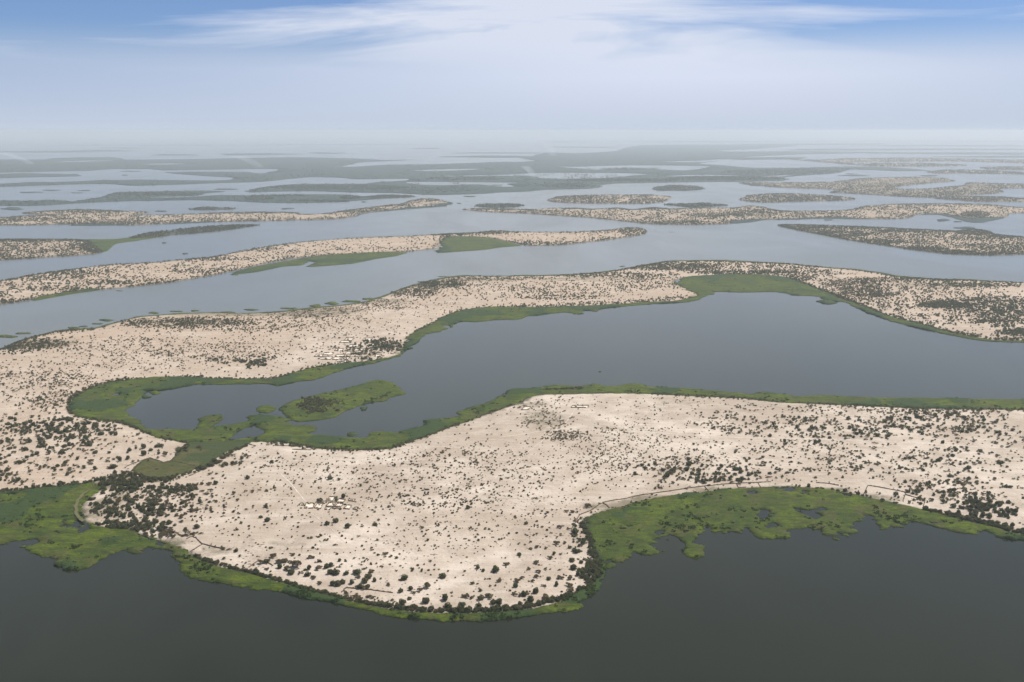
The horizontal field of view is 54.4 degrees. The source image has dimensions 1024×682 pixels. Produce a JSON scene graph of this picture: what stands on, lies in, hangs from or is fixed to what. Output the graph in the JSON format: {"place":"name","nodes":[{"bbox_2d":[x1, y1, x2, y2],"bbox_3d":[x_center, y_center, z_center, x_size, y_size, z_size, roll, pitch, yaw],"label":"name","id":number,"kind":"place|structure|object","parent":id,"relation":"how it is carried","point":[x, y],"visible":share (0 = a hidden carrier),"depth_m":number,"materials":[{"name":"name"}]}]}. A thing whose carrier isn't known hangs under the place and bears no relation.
{"place":"outdoors","nodes":[
{"label":"outdoors","id":0,"kind":"place"},
{"bbox_2d":[1,207,22,209],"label":"islet","id":1,"kind":"object","parent":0,"point":[12,208],"visible":1,"depth_m":6507.70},
{"bbox_2d":[0,173,80,177],"bbox_3d":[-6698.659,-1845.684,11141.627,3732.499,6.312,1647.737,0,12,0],"label":"island","id":2,"kind":"structure","parent":0,"point":[18,175],"depth_m":11242.24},
{"bbox_2d":[0,151,93,152],"bbox_3d":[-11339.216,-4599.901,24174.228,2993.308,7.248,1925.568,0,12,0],"label":"islet","id":3,"kind":"object","parent":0,"point":[46,151],"visible":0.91,"depth_m":24173.47,"materials":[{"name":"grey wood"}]},
{"bbox_2d":[0,240,95,259],"bbox_3d":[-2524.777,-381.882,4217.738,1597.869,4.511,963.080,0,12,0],"label":"island","id":4,"kind":"structure","parent":0,"point":[51,252],"depth_m":4262.42,"materials":[{"name":"sand"}]},
{"bbox_2d":[86,235,168,251],"bbox_3d":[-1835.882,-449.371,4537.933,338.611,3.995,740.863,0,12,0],"label":"marsh reeds","id":5,"kind":"object","parent":4,"relation":"on","point":[104,245],"visible":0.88,"depth_m":4567.88,"materials":[{"name":"plant"}]},
{"bbox_2d":[73,489,90,520],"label":"dirt track","id":6,"kind":"structure","parent":0,"point":[75,506],"depth_m":1345.83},
{"bbox_2d":[73,150,127,150],"bbox_3d":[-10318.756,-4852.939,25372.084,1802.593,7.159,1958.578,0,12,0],"label":"islet","id":7,"kind":"object","parent":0,"point":[100,150],"visible":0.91,"depth_m":25423.77,"materials":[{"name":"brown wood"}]},
{"bbox_2d":[157,154,189,154],"bbox_3d":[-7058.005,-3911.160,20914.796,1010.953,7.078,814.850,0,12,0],"label":"islet","id":8,"kind":"object","parent":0,"point":[173,154],"visible":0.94,"depth_m":21136.31,"materials":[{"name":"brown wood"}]},
{"bbox_2d":[137,225,257,236],"bbox_3d":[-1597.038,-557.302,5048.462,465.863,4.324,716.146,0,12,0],"label":"island","id":9,"kind":"structure","parent":0,"point":[172,233],"depth_m":5057.05,"materials":[{"name":"sand"}]},
{"bbox_2d":[0,191,416,205],"bbox_3d":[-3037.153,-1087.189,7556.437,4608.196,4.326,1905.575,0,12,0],"label":"island","id":10,"kind":"structure","parent":0,"point":[223,197],"depth_m":7457.00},
{"bbox_2d":[190,207,236,209],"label":"island","id":11,"kind":"structure","parent":0,"point":[218,208],"depth_m":6471.30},
{"bbox_2d":[0,199,446,224],"bbox_3d":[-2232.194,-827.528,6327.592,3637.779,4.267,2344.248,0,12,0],"label":"island","id":12,"kind":"structure","parent":0,"point":[277,215],"depth_m":5899.74,"materials":[{"name":"sand"}]},
{"bbox_2d":[70,223,119,225],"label":"marsh reeds","id":13,"kind":"object","parent":12,"relation":"on","point":[92,224],"visible":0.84,"depth_m":5389.42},
{"bbox_2d":[170,221,211,223],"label":"marsh reeds","id":14,"kind":"object","parent":12,"relation":"on","point":[191,222],"visible":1,"depth_m":5516.85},
{"bbox_2d":[354,203,452,216],"bbox_3d":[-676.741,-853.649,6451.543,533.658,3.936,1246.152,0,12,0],"label":"marsh reeds","id":15,"kind":"object","parent":12,"relation":"on","point":[438,205],"visible":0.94,"depth_m":6590.72,"materials":[{"name":"plant"}]},
{"bbox_2d":[223,153,289,154],"bbox_3d":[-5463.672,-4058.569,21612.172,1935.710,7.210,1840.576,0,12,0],"label":"islet","id":16,"kind":"object","parent":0,"point":[257,154],"visible":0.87,"depth_m":21307.01,"materials":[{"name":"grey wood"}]},
{"bbox_2d":[220,473,349,476],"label":"dirt track","id":17,"kind":"structure","parent":0,"point":[286,475],"depth_m":1464.69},
{"bbox_2d":[0,228,647,303],"bbox_3d":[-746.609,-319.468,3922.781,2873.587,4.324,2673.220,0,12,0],"label":"island","id":18,"kind":"structure","parent":0,"point":[395,244],"depth_m":4021.38,"materials":[{"name":"sand"}]},
{"bbox_2d":[31,288,99,300],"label":"marsh reeds","id":19,"kind":"object","parent":18,"relation":"on","point":[63,293],"visible":0.99,"depth_m":3106.30,"materials":[{"name":"plant"}]},
{"bbox_2d":[230,252,406,274],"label":"marsh reeds","id":20,"kind":"object","parent":18,"relation":"on","point":[335,259],"visible":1,"depth_m":3893.09,"materials":[{"name":"plant"}]},
{"bbox_2d":[435,236,520,252],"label":"marsh reeds","id":21,"kind":"object","parent":18,"relation":"on","point":[457,243],"visible":0.99,"depth_m":4448.67,"materials":[{"name":"plant"}]},
{"bbox_2d":[315,152,338,153],"bbox_3d":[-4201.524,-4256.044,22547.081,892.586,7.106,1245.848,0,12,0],"label":"islet","id":22,"kind":"object","parent":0,"point":[325,153],"visible":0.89,"depth_m":22163.37,"materials":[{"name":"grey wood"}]},
{"bbox_2d":[262,144,419,144],"bbox_3d":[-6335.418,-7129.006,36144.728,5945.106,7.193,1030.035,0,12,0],"label":"islet","id":23,"kind":"object","parent":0,"point":[340,144],"visible":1,"depth_m":36393.73,"materials":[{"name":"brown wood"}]},
{"bbox_2d":[287,460,442,463],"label":"dirt track","id":24,"kind":"structure","parent":0,"point":[365,460],"depth_m":1531.06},
{"bbox_2d":[0,144,929,194],"bbox_3d":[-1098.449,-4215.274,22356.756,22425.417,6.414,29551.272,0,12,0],"label":"island","id":25,"kind":"structure","parent":0,"point":[549,162],"depth_m":13313.58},
{"bbox_2d":[0,144,1023,612],"bbox_3d":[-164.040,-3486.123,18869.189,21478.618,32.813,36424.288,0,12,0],"label":"evergreen woodland","id":26,"kind":"object","parent":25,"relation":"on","point":[844,234],"visible":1,"depth_m":3337.51,"materials":[{"name":"green plant"}]},
{"bbox_2d":[440,155,539,157],"bbox_3d":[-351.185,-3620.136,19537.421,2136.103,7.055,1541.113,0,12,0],"label":"islet","id":27,"kind":"object","parent":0,"point":[488,156],"visible":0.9,"depth_m":19465.49,"materials":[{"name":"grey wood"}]},
{"bbox_2d":[468,152,529,152],"bbox_3d":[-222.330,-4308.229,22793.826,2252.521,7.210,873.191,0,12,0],"label":"islet","id":28,"kind":"object","parent":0,"point":[498,152],"visible":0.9,"depth_m":23059.65,"materials":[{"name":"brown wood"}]},
{"bbox_2d":[476,203,523,207],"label":"island","id":29,"kind":"structure","parent":0,"point":[499,206],"depth_m":6697.68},
{"bbox_2d":[0,279,1023,681],"bbox_3d":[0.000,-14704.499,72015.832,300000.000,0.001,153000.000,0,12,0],"label":"water","id":30,"kind":"structure","parent":0,"point":[870,601],"depth_m":1113.66,"materials":[{"name":"liquid"}]},
{"bbox_2d":[149,391,160,394],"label":"floating reeds","id":31,"kind":"object","parent":30,"relation":"in","point":[154,392],"visible":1,"depth_m":1937.92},
{"bbox_2d":[256,405,275,412],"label":"floating reeds","id":32,"kind":"object","parent":30,"relation":"in","point":[265,409],"visible":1,"depth_m":1824.29,"materials":[{"name":"plant"}]},
{"bbox_2d":[293,425,316,432],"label":"floating reeds","id":33,"kind":"object","parent":30,"relation":"in","point":[303,427],"visible":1,"depth_m":1707.73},
{"bbox_2d":[278,380,405,421],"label":"marsh reeds","id":34,"kind":"object","parent":30,"relation":"in","point":[359,393],"visible":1,"depth_m":1886.23,"materials":[{"name":"plant"}]},
{"bbox_2d":[347,432,356,435],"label":"floating reeds","id":35,"kind":"object","parent":30,"relation":"in","point":[351,433],"visible":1,"depth_m":1674.69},
{"bbox_2d":[605,562,615,568],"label":"floating reeds","id":36,"kind":"object","parent":30,"relation":"in","point":[609,565],"visible":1,"depth_m":1167.91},
{"bbox_2d":[816,299,837,303],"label":"floating reeds","id":37,"kind":"object","parent":30,"relation":"in","point":[823,301],"visible":1,"depth_m":2959.27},
{"bbox_2d":[0,261,1023,613],"bbox_3d":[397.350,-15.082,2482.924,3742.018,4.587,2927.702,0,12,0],"label":"ground","id":38,"kind":"structure","parent":0,"point":[462,557],"depth_m":1542.90,"materials":[{"name":"sand"}]},
{"bbox_2d":[0,482,167,569],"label":"marsh reeds","id":39,"kind":"object","parent":38,"relation":"on","point":[105,546],"visible":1,"depth_m":1266.60,"materials":[{"name":"plant"}]},
{"bbox_2d":[126,457,163,466],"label":"brush fence","id":40,"kind":"object","parent":38,"relation":"on","point":[144,459],"visible":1,"depth_m":1527.25,"materials":[{"name":"brown plant"}]},
{"bbox_2d":[131,439,250,476],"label":"meadow grass","id":41,"kind":"structure","parent":38,"relation":"on","point":[196,456],"depth_m":1533.69,"materials":[{"name":"plant"}]},
{"bbox_2d":[186,536,221,548],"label":"brush fence","id":42,"kind":"object","parent":38,"relation":"on","point":[204,543],"visible":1,"depth_m":1225.80,"materials":[{"name":"brown plant"}]},
{"bbox_2d":[288,568,294,574],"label":"evergreen tree","id":43,"kind":"object","parent":38,"relation":"on","point":[291,571],"visible":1,"depth_m":1144.32,"materials":[{"name":"green plant"}]},
{"bbox_2d":[287,560,301,566],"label":"acacia tree","id":44,"kind":"object","parent":38,"relation":"on","point":[296,562],"visible":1,"depth_m":1159.10,"materials":[{"name":"green plant"}]},
{"bbox_2d":[304,502,315,508],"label":"walled compound","id":45,"kind":"object","parent":38,"relation":"on","point":[311,506],"visible":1,"depth_m":1348.49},
{"bbox_2d":[314,503,322,508],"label":"walled compound","id":46,"kind":"object","parent":38,"relation":"on","point":[319,506],"visible":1,"depth_m":1345.07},
{"bbox_2d":[319,356,332,359],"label":"walled compound","id":47,"kind":"object","parent":38,"relation":"on","point":[328,358],"visible":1,"depth_m":2225.14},
{"bbox_2d":[325,501,335,506],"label":"walled compound","id":48,"kind":"object","parent":38,"relation":"on","point":[329,504],"visible":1,"depth_m":1352.35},
{"bbox_2d":[331,569,339,574],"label":"evergreen tree","id":49,"kind":"object","parent":38,"relation":"on","point":[335,572],"visible":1,"depth_m":1140.23,"materials":[{"name":"green plant"}]},
{"bbox_2d":[333,580,340,586],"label":"evergreen tree","id":50,"kind":"object","parent":38,"relation":"on","point":[336,583],"visible":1,"depth_m":1113.45,"materials":[{"name":"green plant"}]},
{"bbox_2d":[343,504,351,509],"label":"walled compound","id":51,"kind":"object","parent":38,"relation":"on","point":[348,506],"visible":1,"depth_m":1341.81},
{"bbox_2d":[352,569,361,574],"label":"evergreen tree","id":52,"kind":"object","parent":38,"relation":"on","point":[357,571],"visible":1,"depth_m":1139.68,"materials":[{"name":"green plant"}]},
{"bbox_2d":[361,577,368,582],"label":"evergreen tree","id":53,"kind":"object","parent":38,"relation":"on","point":[364,580],"visible":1,"depth_m":1118.76,"materials":[{"name":"green plant"}]},
{"bbox_2d":[341,586,392,592],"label":"brush fence","id":54,"kind":"object","parent":38,"relation":"on","point":[365,589],"visible":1,"depth_m":1104.68,"materials":[{"name":"brown plant"}]},
{"bbox_2d":[150,537,606,621],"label":"marsh reeds","id":55,"kind":"object","parent":38,"relation":"on","point":[233,578],"visible":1,"depth_m":1096.64,"materials":[{"name":"plant"}]},
{"bbox_2d":[399,598,405,604],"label":"evergreen tree","id":56,"kind":"object","parent":38,"relation":"on","point":[403,601],"visible":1,"depth_m":1069.54,"materials":[{"name":"green plant"}]},
{"bbox_2d":[400,574,407,580],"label":"evergreen tree","id":57,"kind":"object","parent":38,"relation":"on","point":[403,577],"visible":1,"depth_m":1124.55,"materials":[{"name":"green plant"}]},
{"bbox_2d":[422,597,429,603],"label":"evergreen tree","id":58,"kind":"object","parent":38,"relation":"on","point":[425,600],"visible":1,"depth_m":1073.34,"materials":[{"name":"green plant"}]},
{"bbox_2d":[438,573,446,577],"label":"evergreen tree","id":59,"kind":"object","parent":38,"relation":"on","point":[442,575],"visible":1,"depth_m":1129.72,"materials":[{"name":"green plant"}]},
{"bbox_2d":[442,593,447,600],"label":"evergreen tree","id":60,"kind":"object","parent":38,"relation":"on","point":[445,597],"visible":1,"depth_m":1077.85,"materials":[{"name":"green plant"}]},
{"bbox_2d":[444,601,451,607],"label":"evergreen tree","id":61,"kind":"object","parent":38,"relation":"on","point":[447,605],"visible":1,"depth_m":1062.32,"materials":[{"name":"green plant"}]},
{"bbox_2d":[465,605,472,611],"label":"evergreen tree","id":62,"kind":"object","parent":38,"relation":"on","point":[469,607],"visible":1,"depth_m":1055.74,"materials":[{"name":"green plant"}]},
{"bbox_2d":[492,565,499,571],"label":"evergreen tree","id":63,"kind":"object","parent":38,"relation":"on","point":[494,568],"visible":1,"depth_m":1144.90,"materials":[{"name":"green plant"}]},
{"bbox_2d":[495,599,501,606],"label":"evergreen tree","id":64,"kind":"object","parent":38,"relation":"on","point":[498,602],"visible":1,"depth_m":1066.48,"materials":[{"name":"green plant"}]},
{"bbox_2d":[474,403,523,417],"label":"brush fence","id":65,"kind":"object","parent":38,"relation":"on","point":[502,408],"visible":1,"depth_m":1831.08,"materials":[{"name":"brown plant"}]},
{"bbox_2d":[0,177,1023,612],"bbox_3d":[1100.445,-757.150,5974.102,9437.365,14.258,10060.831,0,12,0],"label":"acacia woodland","id":66,"kind":"object","parent":38,"relation":"on","point":[386,301],"visible":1,"depth_m":1977.16,"materials":[{"name":"green plant"}]},
{"bbox_2d":[0,274,1023,619],"bbox_3d":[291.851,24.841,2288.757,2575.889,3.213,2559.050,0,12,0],"label":"papyrus clumps","id":67,"kind":"object","parent":38,"relation":"on","point":[302,592],"visible":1,"depth_m":1298.10,"materials":[{"name":"green plant"}]},
{"bbox_2d":[0,260,1023,348],"bbox_3d":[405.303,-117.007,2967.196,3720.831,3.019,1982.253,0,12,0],"label":"marsh reeds","id":68,"kind":"object","parent":38,"relation":"on","point":[470,275],"visible":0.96,"depth_m":3369.38,"materials":[{"name":"plant"}]},
{"bbox_2d":[1,280,1023,609],"bbox_3d":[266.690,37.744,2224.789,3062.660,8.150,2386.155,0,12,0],"label":"desert scrub","id":69,"kind":"object","parent":38,"relation":"on","point":[441,452],"visible":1,"depth_m":1519.42,"materials":[{"name":"green plant"}]},
{"bbox_2d":[526,595,533,601],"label":"evergreen tree","id":70,"kind":"object","parent":38,"relation":"on","point":[530,598],"visible":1,"depth_m":1072.71,"materials":[{"name":"green plant"}]},
{"bbox_2d":[532,587,538,593],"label":"evergreen tree","id":71,"kind":"object","parent":38,"relation":"on","point":[535,590],"visible":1,"depth_m":1095.49,"materials":[{"name":"green plant"}]},
{"bbox_2d":[542,593,548,598],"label":"acacia tree","id":72,"kind":"object","parent":38,"relation":"on","point":[545,596],"visible":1,"depth_m":1081.47,"materials":[{"name":"green plant"}]},
{"bbox_2d":[68,274,1023,449],"bbox_3d":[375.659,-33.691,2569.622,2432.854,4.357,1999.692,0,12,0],"label":"marsh reeds","id":73,"kind":"object","parent":38,"relation":"on","point":[276,427],"visible":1,"depth_m":1928.83,"materials":[{"name":"plant"}]},
{"bbox_2d":[570,564,576,569],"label":"evergreen tree","id":74,"kind":"object","parent":38,"relation":"on","point":[573,566],"visible":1,"depth_m":1155.01,"materials":[{"name":"green plant"}]},
{"bbox_2d":[571,527,578,533],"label":"evergreen tree","id":75,"kind":"object","parent":38,"relation":"on","point":[574,530],"visible":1,"depth_m":1259.30,"materials":[{"name":"green plant"}]},
{"bbox_2d":[571,405,588,407],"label":"walled compound","id":76,"kind":"object","parent":38,"relation":"on","point":[580,406],"visible":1,"depth_m":1833.03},
{"bbox_2d":[571,481,770,528],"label":"brush fence","id":77,"kind":"object","parent":38,"relation":"on","point":[667,491],"visible":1,"depth_m":1407.88,"materials":[{"name":"brown plant"}]},
{"bbox_2d":[583,486,1023,567],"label":"marsh reeds","id":78,"kind":"object","parent":38,"relation":"on","point":[852,509],"visible":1,"depth_m":1310.36,"materials":[{"name":"plant"}]},
{"bbox_2d":[864,485,905,501],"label":"brush fence","id":79,"kind":"object","parent":38,"relation":"on","point":[886,488],"visible":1,"depth_m":1411.98,"materials":[{"name":"brown plant"}]},
{"bbox_2d":[0,134,1023,347],"bbox_3d":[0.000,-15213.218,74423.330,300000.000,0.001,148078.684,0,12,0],"label":"channel water","id":80,"kind":"structure","parent":0,"point":[304,286],"depth_m":5539.00,"materials":[{"name":"liquid"}]},
{"bbox_2d":[0,335,17,337],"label":"reed islet","id":81,"kind":"object","parent":80,"relation":"in","point":[9,336],"visible":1,"depth_m":2466.76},
{"bbox_2d":[325,301,338,304],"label":"reed islet","id":82,"kind":"object","parent":80,"relation":"in","point":[332,303],"visible":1,"depth_m":2937.33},
{"bbox_2d":[0,0,1023,133],"label":"sky","id":83,"kind":"structure","parent":0,"point":[67,66],"materials":[{"name":"blue"}]},
{"bbox_2d":[543,141,592,141],"bbox_3d":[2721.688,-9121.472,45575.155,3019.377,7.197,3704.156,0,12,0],"label":"islet","id":84,"kind":"object","parent":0,"point":[567,141],"visible":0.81,"depth_m":46498.86,"materials":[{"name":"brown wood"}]},
{"bbox_2d":[568,147,606,147],"bbox_3d":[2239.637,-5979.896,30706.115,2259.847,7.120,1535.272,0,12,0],"label":"islet","id":85,"kind":"object","parent":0,"point":[587,147],"visible":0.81,"depth_m":30037.54,"materials":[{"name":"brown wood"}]},
{"bbox_2d":[547,195,670,203],"bbox_3d":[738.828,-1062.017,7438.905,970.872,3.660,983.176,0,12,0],"label":"island","id":86,"kind":"structure","parent":0,"point":[654,196],"depth_m":7350.35,"materials":[{"name":"sand"}]},
{"bbox_2d":[652,185,703,190],"bbox_3d":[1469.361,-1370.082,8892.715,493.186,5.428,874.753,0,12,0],"label":"island","id":87,"kind":"structure","parent":0,"point":[655,188],"depth_m":8721.03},
{"bbox_2d":[665,203,726,207],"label":"island","id":88,"kind":"structure","parent":0,"point":[712,205],"depth_m":6788.52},
{"bbox_2d":[633,141,772,141],"bbox_3d":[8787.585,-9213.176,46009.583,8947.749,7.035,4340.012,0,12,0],"label":"islet","id":89,"kind":"object","parent":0,"point":[704,141],"visible":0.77,"depth_m":46511.81,"materials":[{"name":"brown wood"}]},
{"bbox_2d":[637,449,849,458],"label":"dirt track","id":90,"kind":"structure","parent":0,"point":[727,450],"depth_m":1582.14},
{"bbox_2d":[466,204,1023,224],"bbox_3d":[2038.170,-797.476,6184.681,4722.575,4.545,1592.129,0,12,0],"label":"island","id":91,"kind":"structure","parent":0,"point":[873,213],"depth_m":6175.99,"materials":[{"name":"sand"}]},
{"bbox_2d":[561,207,669,209],"bbox_3d":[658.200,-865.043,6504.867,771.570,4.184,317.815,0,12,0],"label":"marsh reeds","id":92,"kind":"object","parent":91,"relation":"on","point":[615,208],"visible":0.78,"depth_m":6504.44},
{"bbox_2d":[729,219,763,223],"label":"marsh reeds","id":93,"kind":"object","parent":91,"relation":"on","point":[742,221],"visible":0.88,"depth_m":5613.83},
{"bbox_2d":[776,215,858,219],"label":"marsh reeds","id":94,"kind":"object","parent":91,"relation":"on","point":[818,218],"visible":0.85,"depth_m":5776.16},
{"bbox_2d":[921,213,1003,222],"bbox_3d":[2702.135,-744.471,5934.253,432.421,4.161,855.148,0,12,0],"label":"marsh reeds","id":95,"kind":"object","parent":91,"relation":"on","point":[979,220],"visible":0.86,"depth_m":5759.88,"materials":[{"name":"plant"}]},
{"bbox_2d":[713,157,806,159],"bbox_3d":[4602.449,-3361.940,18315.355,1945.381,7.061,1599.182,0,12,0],"label":"islet","id":96,"kind":"object","parent":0,"point":[752,158],"visible":0.94,"depth_m":18133.12,"materials":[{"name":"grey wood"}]},
{"bbox_2d":[739,194,854,202],"bbox_3d":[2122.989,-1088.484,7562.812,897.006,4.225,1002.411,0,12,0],"label":"island","id":97,"kind":"structure","parent":0,"point":[767,199],"depth_m":7449.31,"materials":[{"name":"sand"}]},
{"bbox_2d":[724,151,906,153],"bbox_3d":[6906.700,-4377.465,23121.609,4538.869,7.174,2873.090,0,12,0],"label":"islet","id":98,"kind":"object","parent":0,"point":[799,152],"visible":0.87,"depth_m":23055.30,"materials":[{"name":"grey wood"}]},
{"bbox_2d":[744,143,887,144],"bbox_3d":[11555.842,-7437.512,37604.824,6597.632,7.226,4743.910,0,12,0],"label":"islet","id":99,"kind":"object","parent":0,"point":[826,144],"visible":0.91,"depth_m":36417.16,"materials":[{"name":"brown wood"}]},
{"bbox_2d":[628,431,1023,449],"bbox_3d":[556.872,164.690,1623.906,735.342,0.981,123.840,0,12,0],"label":"dirt track","id":100,"kind":"structure","parent":0,"point":[829,439],"depth_m":1636.18,"materials":[{"name":"soil"}]},
{"bbox_2d":[837,175,869,175],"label":"islet","id":101,"kind":"object","parent":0,"point":[853,175],"visible":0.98,"depth_m":11304.98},
{"bbox_2d":[741,177,1023,197],"bbox_3d":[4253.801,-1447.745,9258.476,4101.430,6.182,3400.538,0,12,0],"label":"island","id":102,"kind":"structure","parent":0,"point":[906,184],"depth_m":9031.19,"materials":[{"name":"sand"}]},
{"bbox_2d":[781,225,1023,254],"bbox_3d":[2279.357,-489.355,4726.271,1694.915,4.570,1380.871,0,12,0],"label":"island","id":103,"kind":"structure","parent":0,"point":[941,241],"depth_m":4598.11,"materials":[{"name":"sand"}]},
{"bbox_2d":[787,158,1022,166],"bbox_3d":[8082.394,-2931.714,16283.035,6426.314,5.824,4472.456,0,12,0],"label":"island","id":104,"kind":"structure","parent":0,"point":[878,160],"depth_m":16454.19,"materials":[{"name":"sand"}]},
{"bbox_2d":[793,148,1023,149],"bbox_3d":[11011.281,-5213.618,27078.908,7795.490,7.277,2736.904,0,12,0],"label":"islet","id":105,"kind":"object","parent":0,"point":[916,149],"visible":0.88,"depth_m":26749.09,"materials":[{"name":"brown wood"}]},
{"bbox_2d":[864,145,1023,145],"bbox_3d":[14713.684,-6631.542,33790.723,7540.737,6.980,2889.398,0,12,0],"label":"islet","id":106,"kind":"object","parent":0,"point":[943,145],"visible":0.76,"depth_m":33939.90,"materials":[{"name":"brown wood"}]},
{"bbox_2d":[871,152,1023,154],"bbox_3d":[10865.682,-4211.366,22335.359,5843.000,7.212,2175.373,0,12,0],"label":"islet","id":107,"kind":"object","parent":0,"point":[1011,153],"visible":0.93,"depth_m":22092.61,"materials":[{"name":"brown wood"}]},
{"bbox_2d":[876,141,1023,141],"bbox_3d":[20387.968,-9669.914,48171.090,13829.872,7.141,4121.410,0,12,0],"label":"islet","id":108,"kind":"object","parent":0,"point":[949,141],"visible":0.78,"depth_m":46468.52,"materials":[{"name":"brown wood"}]},
{"bbox_2d":[930,170,1022,173],"bbox_3d":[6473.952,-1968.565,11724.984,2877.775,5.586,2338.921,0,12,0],"label":"island","id":109,"kind":"structure","parent":0,"point":[967,173],"depth_m":11856.85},
{"bbox_2d":[933,156,1023,157],"bbox_3d":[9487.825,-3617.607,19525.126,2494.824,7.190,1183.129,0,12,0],"label":"islet","id":110,"kind":"object","parent":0,"point":[979,156],"visible":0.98,"depth_m":19496.28,"materials":[{"name":"brown"}]},
{"bbox_2d":[935,196,1023,201],"bbox_3d":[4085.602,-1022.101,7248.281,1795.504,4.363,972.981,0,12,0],"label":"island","id":111,"kind":"structure","parent":0,"point":[1021,200],"depth_m":7252.82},
{"bbox_2d":[984,167,1023,169],"bbox_3d":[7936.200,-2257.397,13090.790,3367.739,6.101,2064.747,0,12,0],"label":"island","id":112,"kind":"structure","parent":0,"point":[1002,169],"depth_m":13350.89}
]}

